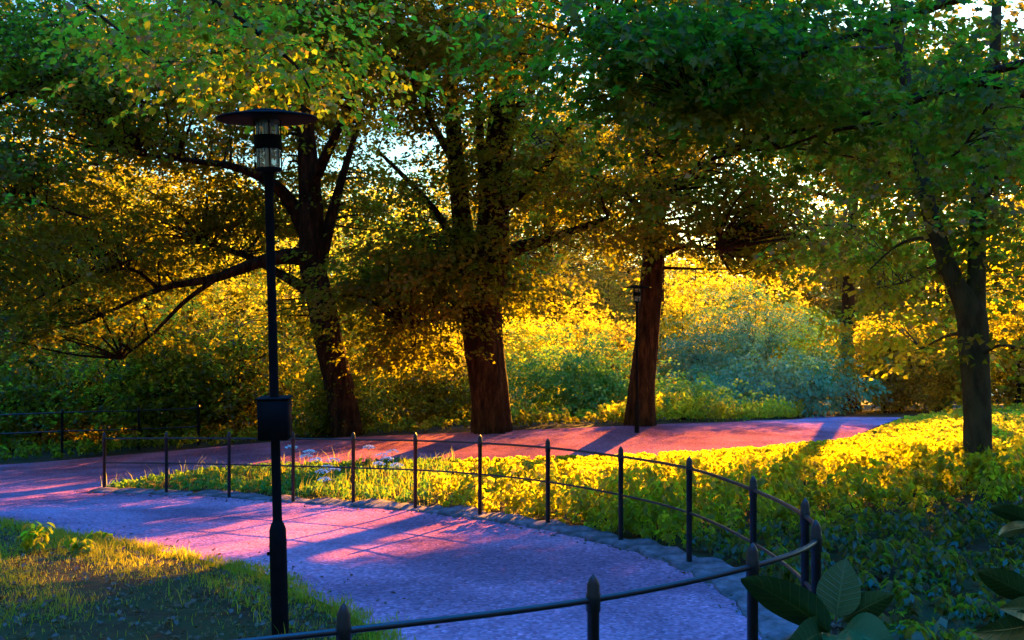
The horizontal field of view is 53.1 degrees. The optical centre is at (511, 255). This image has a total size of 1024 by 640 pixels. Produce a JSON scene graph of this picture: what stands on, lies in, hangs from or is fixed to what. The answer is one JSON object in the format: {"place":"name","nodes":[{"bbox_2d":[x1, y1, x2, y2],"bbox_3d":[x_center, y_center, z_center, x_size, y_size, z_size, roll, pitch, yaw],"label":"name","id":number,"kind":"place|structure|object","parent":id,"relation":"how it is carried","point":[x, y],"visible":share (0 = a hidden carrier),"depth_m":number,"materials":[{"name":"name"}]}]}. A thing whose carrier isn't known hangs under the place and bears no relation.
{"place":"outdoors","nodes":[
{"label":"outdoors","id":0,"kind":"place"},
{"bbox_2d":[0,446,454,639],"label":"grass","id":1,"kind":"structure","parent":0,"point":[63,537],"depth_m":9.42,"materials":[{"name":"plant"}]},
{"bbox_2d":[0,416,902,639],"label":"path","id":2,"kind":"structure","parent":0,"point":[441,564],"depth_m":11.70,"materials":[{"name":"asphalt"}]},
{"bbox_2d":[0,280,1023,639],"bbox_3d":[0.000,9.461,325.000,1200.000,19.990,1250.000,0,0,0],"label":"ground","id":3,"kind":"structure","parent":0,"point":[156,616],"depth_m":9.04,"materials":[{"name":"plant"}]},
{"bbox_2d":[0,331,28,443],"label":"shrub","id":4,"kind":"object","parent":3,"relation":"on","point":[6,399],"visible":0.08,"depth_m":30.64,"materials":[{"name":"green plant"}]},
{"bbox_2d":[14,521,54,551],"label":"weed","id":5,"kind":"object","parent":3,"relation":"on","point":[27,543],"visible":1,"depth_m":10.53,"materials":[{"name":"green"}]},
{"bbox_2d":[0,127,100,367],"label":"deciduous tree","id":6,"kind":"object","parent":3,"relation":"on","point":[38,211],"visible":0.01,"depth_m":41.09,"materials":[{"name":"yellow plant"}]},
{"bbox_2d":[0,308,134,450],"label":"shrub","id":7,"kind":"object","parent":3,"relation":"on","point":[42,373],"visible":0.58,"depth_m":30.21,"materials":[{"name":"green plant"}]},
{"bbox_2d":[67,533,95,555],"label":"weed","id":8,"kind":"object","parent":3,"relation":"on","point":[85,549],"visible":0.98,"depth_m":10.42,"materials":[{"name":"green"}]},
{"bbox_2d":[0,0,181,332],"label":"deciduous tree","id":9,"kind":"object","parent":3,"relation":"on","point":[17,172],"visible":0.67,"depth_m":20.54,"materials":[{"name":"green plant"}]},
{"bbox_2d":[0,404,199,452],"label":"iron railing","id":10,"kind":"object","parent":3,"relation":"on","point":[62,412],"visible":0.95,"depth_m":27.32,"materials":[{"name":"metal"}]},
{"bbox_2d":[86,527,113,543],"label":"weed","id":11,"kind":"object","parent":3,"relation":"on","point":[92,534],"visible":0.7,"depth_m":11.32,"materials":[{"name":"green"}]},
{"bbox_2d":[89,487,118,492],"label":"edging stone","id":12,"kind":"object","parent":3,"relation":"on","point":[104,490],"visible":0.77,"depth_m":17.54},
{"bbox_2d":[0,127,208,427],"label":"deciduous tree","id":13,"kind":"object","parent":3,"relation":"on","point":[86,178],"visible":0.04,"depth_m":40.39,"materials":[{"name":"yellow plant"}]},
{"bbox_2d":[32,178,228,303],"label":"deciduous tree","id":14,"kind":"object","parent":3,"relation":"on","point":[169,212],"visible":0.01,"depth_m":89.27,"materials":[{"name":"yellow plant"}]},
{"bbox_2d":[113,488,154,493],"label":"edging stone","id":15,"kind":"object","parent":3,"relation":"on","point":[133,491],"visible":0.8,"depth_m":17.39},
{"bbox_2d":[16,295,264,447],"bbox_3d":[-11.483,3.753,31.252,7.987,5.191,7.490,0,0,40],"label":"shrub","id":16,"kind":"object","parent":3,"relation":"on","point":[122,387],"visible":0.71,"depth_m":29.92,"materials":[{"name":"green plant"}]},
{"bbox_2d":[55,184,253,373],"bbox_3d":[-13.519,1.984,37.743,7.814,9.619,6.968,0,0,-30],"label":"deciduous tree","id":17,"kind":"object","parent":3,"relation":"on","point":[133,311],"visible":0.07,"depth_m":37.99,"materials":[{"name":"yellow plant"}]},
{"bbox_2d":[152,489,192,494],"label":"edging stone","id":18,"kind":"object","parent":3,"relation":"on","point":[169,492],"visible":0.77,"depth_m":17.17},
{"bbox_2d":[111,249,266,414],"bbox_3d":[-10.298,2.887,33.557,5.100,6.278,4.548,0,0,20],"label":"deciduous tree","id":19,"kind":"object","parent":3,"relation":"on","point":[192,304],"visible":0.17,"depth_m":33.32,"materials":[{"name":"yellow plant"}]},
{"bbox_2d":[189,489,221,496],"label":"edging stone","id":20,"kind":"object","parent":3,"relation":"on","point":[209,492],"visible":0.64,"depth_m":17.01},
{"bbox_2d":[108,304,321,436],"bbox_3d":[-8.704,3.792,31.336,7.261,4.719,6.809,0,0,-30],"label":"shrub","id":21,"kind":"object","parent":3,"relation":"on","point":[251,388],"visible":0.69,"depth_m":30.66,"materials":[{"name":"green plant"}]},
{"bbox_2d":[121,154,325,384],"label":"deciduous tree","id":22,"kind":"object","parent":3,"relation":"on","point":[232,277],"visible":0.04,"depth_m":42.29,"materials":[{"name":"yellow plant"}]},
{"bbox_2d":[212,491,244,497],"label":"edging stone","id":23,"kind":"object","parent":3,"relation":"on","point":[223,494],"visible":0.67,"depth_m":16.68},
{"bbox_2d":[175,185,299,413],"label":"deciduous tree","id":24,"kind":"object","parent":3,"relation":"on","point":[254,255],"visible":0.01,"depth_m":90.81,"materials":[{"name":"yellow plant"}]},
{"bbox_2d":[238,493,271,500],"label":"edging stone","id":25,"kind":"object","parent":3,"relation":"on","point":[252,496],"visible":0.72,"depth_m":16.34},
{"bbox_2d":[0,0,523,436],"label":"deciduous tree","id":26,"kind":"object","parent":3,"relation":"on","point":[312,221],"visible":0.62,"depth_m":26.09,"materials":[{"name":"green plant"}]},
{"bbox_2d":[215,108,317,634],"bbox_3d":[-1.627,0.897,7.000,0.682,3.788,0.682,-1,0,0],"label":"street lamp","id":27,"kind":"object","parent":3,"relation":"on","point":[274,417],"visible":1,"depth_m":6.97,"materials":[{"name":"metal"}]},
{"bbox_2d":[106,456,460,502],"bbox_3d":[-4.138,3.882,18.044,6.228,0.893,5.809,0,0,0],"label":"ground cover","id":28,"kind":"object","parent":3,"relation":"on","point":[408,492],"visible":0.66,"depth_m":18.01,"materials":[{"name":"green plant"}]},
{"bbox_2d":[16,0,552,151],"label":"deciduous tree","id":29,"kind":"object","parent":3,"relation":"on","point":[299,80],"visible":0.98,"depth_m":9.89,"materials":[{"name":"green plant"}]},
{"bbox_2d":[214,196,359,419],"bbox_3d":[-8.166,2.142,38.905,6.601,9.113,7.402,0,0,-30],"label":"deciduous tree","id":30,"kind":"object","parent":3,"relation":"on","point":[263,283],"visible":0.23,"depth_m":38.24,"materials":[{"name":"yellow plant"}]},
{"bbox_2d":[270,495,310,503],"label":"edging stone","id":31,"kind":"object","parent":3,"relation":"on","point":[285,498],"visible":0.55,"depth_m":15.89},
{"bbox_2d":[299,454,312,482],"bbox_3d":[-3.418,3.613,16.998,0.232,0.669,0.227,0,0,0],"label":"cow parsley","id":32,"kind":"object","parent":3,"relation":"on","point":[306,464],"visible":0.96,"depth_m":17.02,"materials":[{"name":"white"}]},
{"bbox_2d":[0,402,617,460],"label":"ground cover","id":33,"kind":"object","parent":3,"relation":"on","point":[523,414],"visible":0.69,"depth_m":27.82,"materials":[{"name":"green plant"}]},
{"bbox_2d":[236,320,395,417],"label":"shrub","id":34,"kind":"object","parent":3,"relation":"on","point":[307,370],"depth_m":50.01,"materials":[{"name":"green plant"}]},
{"bbox_2d":[315,469,328,489],"bbox_3d":[-2.974,3.578,16.004,0.222,0.509,0.225,0,0,0],"label":"cow parsley","id":35,"kind":"object","parent":3,"relation":"on","point":[317,471],"visible":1,"depth_m":15.99,"materials":[{"name":"white"}]},
{"bbox_2d":[307,497,350,505],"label":"edging stone","id":36,"kind":"object","parent":3,"relation":"on","point":[328,501],"visible":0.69,"depth_m":15.52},
{"bbox_2d":[267,347,417,436],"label":"shrub","id":37,"kind":"object","parent":3,"relation":"on","point":[318,403],"visible":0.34,"depth_m":27.86,"materials":[{"name":"green plant"}]},
{"bbox_2d":[238,168,452,409],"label":"deciduous tree","id":38,"kind":"object","parent":3,"relation":"on","point":[347,238],"visible":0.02,"depth_m":87.59,"materials":[{"name":"yellow plant"}]},
{"bbox_2d":[363,445,374,481],"bbox_3d":[-2.459,3.612,17.596,0.219,0.732,0.231,0,0,0],"label":"cow parsley","id":39,"kind":"object","parent":3,"relation":"on","point":[369,455],"visible":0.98,"depth_m":17.58,"materials":[{"name":"white"}]},
{"bbox_2d":[349,498,397,508],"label":"edging stone","id":40,"kind":"object","parent":3,"relation":"on","point":[377,503],"visible":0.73,"depth_m":15.14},
{"bbox_2d":[295,209,452,410],"bbox_3d":[-4.208,2.092,34.211,6.086,7.493,5.428,0,0,-40],"label":"deciduous tree","id":41,"kind":"object","parent":3,"relation":"on","point":[347,316],"visible":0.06,"depth_m":33.48,"materials":[{"name":"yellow plant"}]},
{"bbox_2d":[292,176,459,414],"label":"deciduous tree","id":42,"kind":"object","parent":3,"relation":"on","point":[375,241],"visible":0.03,"depth_m":42.35,"materials":[{"name":"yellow plant"}]},
{"bbox_2d":[373,461,385,487],"bbox_3d":[-2.129,3.570,16.403,0.229,0.567,0.216,0,0,0],"label":"cow parsley","id":43,"kind":"object","parent":3,"relation":"on","point":[381,462],"visible":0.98,"depth_m":16.39,"materials":[{"name":"white"}]},
{"bbox_2d":[375,453,387,485],"bbox_3d":[-2.163,3.584,16.996,0.222,0.657,0.232,0,0,0],"label":"cow parsley","id":44,"kind":"object","parent":3,"relation":"on","point":[383,465],"visible":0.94,"depth_m":17.00,"materials":[{"name":"white"}]},
{"bbox_2d":[0,492,766,639],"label":"leaf litter","id":45,"kind":"object","parent":3,"relation":"on","point":[119,612],"visible":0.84,"depth_m":7.95,"materials":[{"name":"plant"}]},
{"bbox_2d":[380,456,393,480],"bbox_3d":[-2.047,3.591,16.801,0.231,0.600,0.222,0,0,0],"label":"cow parsley","id":46,"kind":"object","parent":3,"relation":"on","point":[391,458],"visible":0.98,"depth_m":16.78,"materials":[{"name":"white"}]},
{"bbox_2d":[386,449,398,477],"bbox_3d":[-2.010,3.586,17.197,0.228,0.683,0.220,0,0,0],"label":"cow parsley","id":47,"kind":"object","parent":3,"relation":"on","point":[396,451],"visible":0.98,"depth_m":17.18,"materials":[{"name":"white"}]},
{"bbox_2d":[390,462,403,494],"bbox_3d":[-1.851,3.576,16.395,0.224,0.538,0.229,0,0,0],"label":"cow parsley","id":48,"kind":"object","parent":3,"relation":"on","point":[399,464],"visible":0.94,"depth_m":16.41,"materials":[{"name":"white"}]},
{"bbox_2d":[387,503,426,510],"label":"edging stone","id":49,"kind":"object","parent":3,"relation":"on","point":[405,506],"visible":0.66,"depth_m":14.72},
{"bbox_2d":[0,431,821,639],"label":"iron railing","id":50,"kind":"object","parent":3,"relation":"on","point":[592,600],"visible":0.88,"depth_m":6.48,"materials":[{"name":"metal"}]},
{"bbox_2d":[415,505,448,513],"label":"edging stone","id":51,"kind":"object","parent":3,"relation":"on","point":[435,509],"visible":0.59,"depth_m":14.40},
{"bbox_2d":[347,324,526,426],"bbox_3d":[-2.357,3.775,31.131,5.809,3.775,5.447,0,0,-30],"label":"shrub","id":52,"kind":"object","parent":3,"relation":"on","point":[429,390],"visible":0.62,"depth_m":30.12,"materials":[{"name":"green plant"}]},
{"bbox_2d":[355,318,533,415],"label":"shrub","id":53,"kind":"object","parent":3,"relation":"on","point":[458,371],"visible":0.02,"depth_m":48.44,"materials":[{"name":"green plant"}]},
{"bbox_2d":[391,219,532,392],"bbox_3d":[-2.574,2.596,40.220,5.868,8.100,6.580,0,0,20],"label":"deciduous tree","id":54,"kind":"object","parent":3,"relation":"on","point":[460,329],"visible":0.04,"depth_m":39.75,"materials":[{"name":"yellow plant"}]},
{"bbox_2d":[437,505,490,517],"bbox_3d":[-0.652,3.546,13.977,0.531,0.124,0.688,0,0,-40],"label":"edging stone","id":55,"kind":"object","parent":3,"relation":"on","point":[466,511],"visible":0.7,"depth_m":13.97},
{"bbox_2d":[376,184,570,347],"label":"deciduous tree","id":56,"kind":"object","parent":3,"relation":"on","point":[449,214],"visible":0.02,"depth_m":93.11,"materials":[{"name":"yellow plant"}]},
{"bbox_2d":[471,511,507,521],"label":"edging stone","id":57,"kind":"object","parent":3,"relation":"on","point":[490,516],"visible":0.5,"depth_m":13.50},
{"bbox_2d":[271,0,716,433],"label":"deciduous tree","id":58,"kind":"object","parent":3,"relation":"on","point":[470,267],"visible":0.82,"depth_m":24.45,"materials":[{"name":"green plant"}]},
{"bbox_2d":[495,514,537,525],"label":"edging stone","id":59,"kind":"object","parent":3,"relation":"on","point":[515,519],"visible":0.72,"depth_m":13.01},
{"bbox_2d":[442,304,607,411],"bbox_3d":[0.372,3.849,36.482,5.799,4.412,5.764,0,0,23],"label":"bush","id":60,"kind":"object","parent":3,"relation":"on","point":[534,330],"visible":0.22,"depth_m":36.29,"materials":[{"name":"yellow plant"}]},
{"bbox_2d":[503,320,549,407],"bbox_3d":[0.346,4.464,39.894,2.934,4.050,3.290,0,0,15],"label":"deciduous tree","id":61,"kind":"object","parent":3,"relation":"on","point":[517,341],"visible":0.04,"depth_m":39.90,"materials":[{"name":"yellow plant"}]},
{"bbox_2d":[526,519,569,531],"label":"edging stone","id":62,"kind":"object","parent":3,"relation":"on","point":[554,525],"visible":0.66,"depth_m":12.46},
{"bbox_2d":[413,76,686,398],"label":"deciduous tree","id":63,"kind":"object","parent":3,"relation":"on","point":[582,139],"visible":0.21,"depth_m":41.76,"materials":[{"name":"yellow plant"}]},
{"bbox_2d":[475,208,641,404],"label":"deciduous tree","id":64,"kind":"object","parent":3,"relation":"on","point":[602,282],"visible":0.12,"depth_m":95.00,"materials":[{"name":"yellow plant"}]},
{"bbox_2d":[557,525,599,538],"bbox_3d":[0.806,3.242,11.856,0.424,0.115,0.584,0,0,-25],"label":"edging stone","id":65,"kind":"object","parent":3,"relation":"on","point":[578,531],"visible":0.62,"depth_m":11.90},
{"bbox_2d":[529,290,630,408],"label":"deciduous tree","id":66,"kind":"object","parent":3,"relation":"on","point":[578,336],"visible":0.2,"depth_m":46.61,"materials":[{"name":"yellow plant"}]},
{"bbox_2d":[505,319,670,421],"bbox_3d":[2.050,3.741,33.391,6.085,3.720,6.500,0,0,0],"label":"bush","id":67,"kind":"object","parent":3,"relation":"on","point":[595,381],"visible":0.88,"depth_m":32.76,"materials":[{"name":"green plant"}]},
{"bbox_2d":[536,306,657,403],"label":"shrub","id":68,"kind":"object","parent":3,"relation":"on","point":[621,345],"visible":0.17,"depth_m":50.66,"materials":[{"name":"yellow plant"}]},
{"bbox_2d":[585,531,627,544],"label":"edging stone","id":69,"kind":"object","parent":3,"relation":"on","point":[608,538],"visible":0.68,"depth_m":11.30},
{"bbox_2d":[561,204,705,402],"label":"deciduous tree","id":70,"kind":"object","parent":3,"relation":"on","point":[631,268],"visible":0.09,"depth_m":101.57,"materials":[{"name":"yellow plant"}]},
{"bbox_2d":[623,285,650,432],"bbox_3d":[3.038,2.601,24.900,0.682,3.788,0.682,0,0,0],"label":"street lamp","id":71,"kind":"object","parent":3,"relation":"on","point":[637,293],"visible":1,"depth_m":24.87,"materials":[{"name":"metal"}]},
{"bbox_2d":[611,538,662,552],"bbox_3d":[1.349,3.102,10.814,0.488,0.113,0.498,0,0,-23],"label":"edging stone","id":72,"kind":"object","parent":3,"relation":"on","point":[634,545],"visible":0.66,"depth_m":10.84,"materials":[{"name":"stone"}]},
{"bbox_2d":[580,58,740,386],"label":"deciduous tree","id":73,"kind":"object","parent":3,"relation":"on","point":[637,103],"visible":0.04,"depth_m":43.95,"materials":[{"name":"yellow plant"}]},
{"bbox_2d":[640,546,695,562],"bbox_3d":[1.576,3.029,10.214,0.460,0.109,0.608,0,0,-19],"label":"edging stone","id":74,"kind":"object","parent":3,"relation":"on","point":[667,553],"visible":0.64,"depth_m":10.26,"materials":[{"name":"stone"}]},
{"bbox_2d":[623,274,741,387],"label":"bush","id":75,"kind":"object","parent":3,"relation":"on","point":[670,311],"visible":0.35,"depth_m":42.68,"materials":[{"name":"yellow plant"}]},
{"bbox_2d":[630,238,758,389],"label":"deciduous tree","id":76,"kind":"object","parent":3,"relation":"on","point":[702,279],"visible":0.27,"depth_m":49.86,"materials":[{"name":"yellow plant"}]},
{"bbox_2d":[623,357,774,421],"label":"bush","id":77,"kind":"object","parent":3,"relation":"on","point":[694,387],"visible":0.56,"depth_m":30.06,"materials":[{"name":"green plant"}]},
{"bbox_2d":[668,557,731,571],"bbox_3d":[1.779,2.952,9.638,0.513,0.123,0.419,0,0,-15],"label":"edging stone","id":78,"kind":"object","parent":3,"relation":"on","point":[683,564],"visible":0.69,"depth_m":9.64,"materials":[{"name":"stone"}]},
{"bbox_2d":[665,242,749,394],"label":"deciduous tree","id":79,"kind":"object","parent":3,"relation":"on","point":[716,279],"visible":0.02,"depth_m":109.78,"materials":[{"name":"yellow plant"}]},
{"bbox_2d":[693,567,745,584],"bbox_3d":[1.913,2.895,9.130,0.570,0.120,0.476,0,0,-10],"label":"edging stone","id":80,"kind":"object","parent":3,"relation":"on","point":[701,572],"visible":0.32,"depth_m":9.16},
{"bbox_2d":[418,0,1023,234],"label":"deciduous tree","id":81,"kind":"object","parent":3,"relation":"on","point":[670,67],"visible":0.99,"depth_m":11.21,"materials":[{"name":"green plant"}]},
{"bbox_2d":[429,388,1023,548],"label":"ground cover","id":82,"kind":"object","parent":3,"relation":"on","point":[928,449],"visible":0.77,"depth_m":13.92,"materials":[{"name":"yellow plant"}]},
{"bbox_2d":[714,580,746,601],"bbox_3d":[1.927,2.839,8.541,0.406,0.121,0.563,0,0,0],"label":"edging stone","id":83,"kind":"object","parent":3,"relation":"on","point":[736,589],"visible":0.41,"depth_m":8.57,"materials":[{"name":"stone"}]},
{"bbox_2d":[623,280,885,413],"bbox_3d":[9.933,3.663,39.980,10.976,5.524,7.497,0,0,0],"label":"bush","id":84,"kind":"object","parent":3,"relation":"on","point":[724,337],"visible":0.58,"depth_m":39.54,"materials":[{"name":"green plant"}]},
{"bbox_2d":[736,596,784,621],"bbox_3d":[1.979,2.768,7.867,0.454,0.119,0.665,0,0,0],"label":"edging stone","id":85,"kind":"object","parent":3,"relation":"on","point":[741,603],"visible":0.24,"depth_m":7.81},
{"bbox_2d":[693,223,842,366],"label":"deciduous tree","id":86,"kind":"object","parent":3,"relation":"on","point":[759,285],"visible":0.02,"depth_m":104.27,"materials":[{"name":"yellow plant"}]},
{"bbox_2d":[529,0,1019,426],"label":"deciduous tree","id":87,"kind":"object","parent":3,"relation":"on","point":[761,215],"visible":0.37,"depth_m":25.48,"materials":[{"name":"green plant"}]},
{"bbox_2d":[701,252,855,378],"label":"deciduous tree","id":88,"kind":"object","parent":3,"relation":"on","point":[777,283],"visible":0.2,"depth_m":48.39,"materials":[{"name":"yellow plant"}]},
{"bbox_2d":[758,620,798,639],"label":"edging stone","id":89,"kind":"object","parent":3,"relation":"on","point":[774,629],"visible":0.53,"depth_m":7.26,"materials":[{"name":"stone"}]},
{"bbox_2d":[663,339,898,418],"bbox_3d":[9.325,4.498,36.092,8.472,3.312,5.999,0,0,0],"label":"bush","id":90,"kind":"object","parent":3,"relation":"on","point":[784,379],"visible":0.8,"depth_m":35.38,"materials":[{"name":"green plant"}]},
{"bbox_2d":[718,304,865,408],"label":"shrub","id":91,"kind":"object","parent":3,"relation":"on","point":[794,340],"visible":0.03,"depth_m":49.18,"materials":[{"name":"green plant"}]},
{"bbox_2d":[740,559,893,639],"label":"rhododendron","id":92,"kind":"object","parent":3,"relation":"on","point":[838,591],"visible":1,"depth_m":1.95,"materials":[{"name":"green"}]},
{"bbox_2d":[734,187,935,399],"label":"deciduous tree","id":93,"kind":"object","parent":3,"relation":"on","point":[831,303],"visible":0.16,"depth_m":96.38,"materials":[{"name":"yellow plant"}]},
{"bbox_2d":[688,39,1016,410],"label":"deciduous tree","id":94,"kind":"object","parent":3,"relation":"on","point":[848,300],"visible":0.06,"depth_m":41.23,"materials":[{"name":"green plant"}]},
{"bbox_2d":[684,0,1023,481],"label":"deciduous tree","id":95,"kind":"object","parent":3,"relation":"on","point":[974,342],"visible":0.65,"depth_m":15.00,"materials":[{"name":"green plant"}]},
{"bbox_2d":[684,484,1023,639],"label":"ground cover","id":96,"kind":"object","parent":3,"relation":"on","point":[949,535],"visible":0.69,"depth_m":9.23,"materials":[{"name":"green plant"}]},
{"bbox_2d":[804,310,960,413],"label":"shrub","id":97,"kind":"object","parent":3,"relation":"on","point":[900,388],"visible":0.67,"depth_m":38.08,"materials":[{"name":"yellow plant"}]},
{"bbox_2d":[809,313,1004,410],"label":"bush","id":98,"kind":"object","parent":3,"relation":"on","point":[936,368],"visible":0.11,"depth_m":40.34,"materials":[{"name":"yellow plant"}]},
{"bbox_2d":[822,199,997,403],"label":"deciduous tree","id":99,"kind":"object","parent":3,"relation":"on","point":[909,267],"visible":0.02,"depth_m":99.03,"materials":[{"name":"green plant"}]},
{"bbox_2d":[800,38,1023,408],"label":"deciduous tree","id":100,"kind":"object","parent":3,"relation":"on","point":[939,273],"visible":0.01,"depth_m":43.24,"materials":[{"name":"green plant"}]},
{"bbox_2d":[838,301,1013,409],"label":"shrub","id":101,"kind":"object","parent":3,"relation":"on","point":[934,323],"visible":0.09,"depth_m":41.38,"materials":[{"name":"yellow plant"}]},
{"bbox_2d":[877,192,1023,338],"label":"deciduous tree","id":102,"kind":"object","parent":3,"relation":"on","point":[927,290],"visible":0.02,"depth_m":96.17,"materials":[{"name":"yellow plant"}]},
{"bbox_2d":[909,41,1023,209],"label":"deciduous tree","id":103,"kind":"object","parent":3,"relation":"on","point":[1008,123],"visible":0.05,"depth_m":38.97,"materials":[{"name":"green plant"}]},
{"bbox_2d":[911,194,1023,405],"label":"deciduous tree","id":104,"kind":"object","parent":3,"relation":"on","point":[1016,323],"visible":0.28,"depth_m":35.91,"materials":[{"name":"yellow plant"}]},
{"bbox_2d":[946,307,1023,406],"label":"shrub","id":105,"kind":"object","parent":3,"relation":"on","point":[1010,395],"visible":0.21,"depth_m":37.07,"materials":[{"name":"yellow plant"}]},
{"bbox_2d":[955,193,1023,359],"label":"deciduous tree","id":106,"kind":"object","parent":3,"relation":"on","point":[1022,234],"visible":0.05,"depth_m":92.48,"materials":[{"name":"green plant"}]},
{"bbox_2d":[971,568,1023,639],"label":"rhododendron","id":107,"kind":"object","parent":3,"relation":"on","point":[1007,584],"visible":1,"depth_m":1.92,"materials":[{"name":"green"}]},
{"bbox_2d":[990,504,1023,537],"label":"rhododendron","id":108,"kind":"object","parent":3,"relation":"on","point":[1015,515],"visible":1,"depth_m":2.54,"materials":[{"name":"green"}]},
{"bbox_2d":[0,0,1023,275],"label":"sky","id":109,"kind":"structure","parent":0,"point":[966,12],"materials":[{"name":"white"}]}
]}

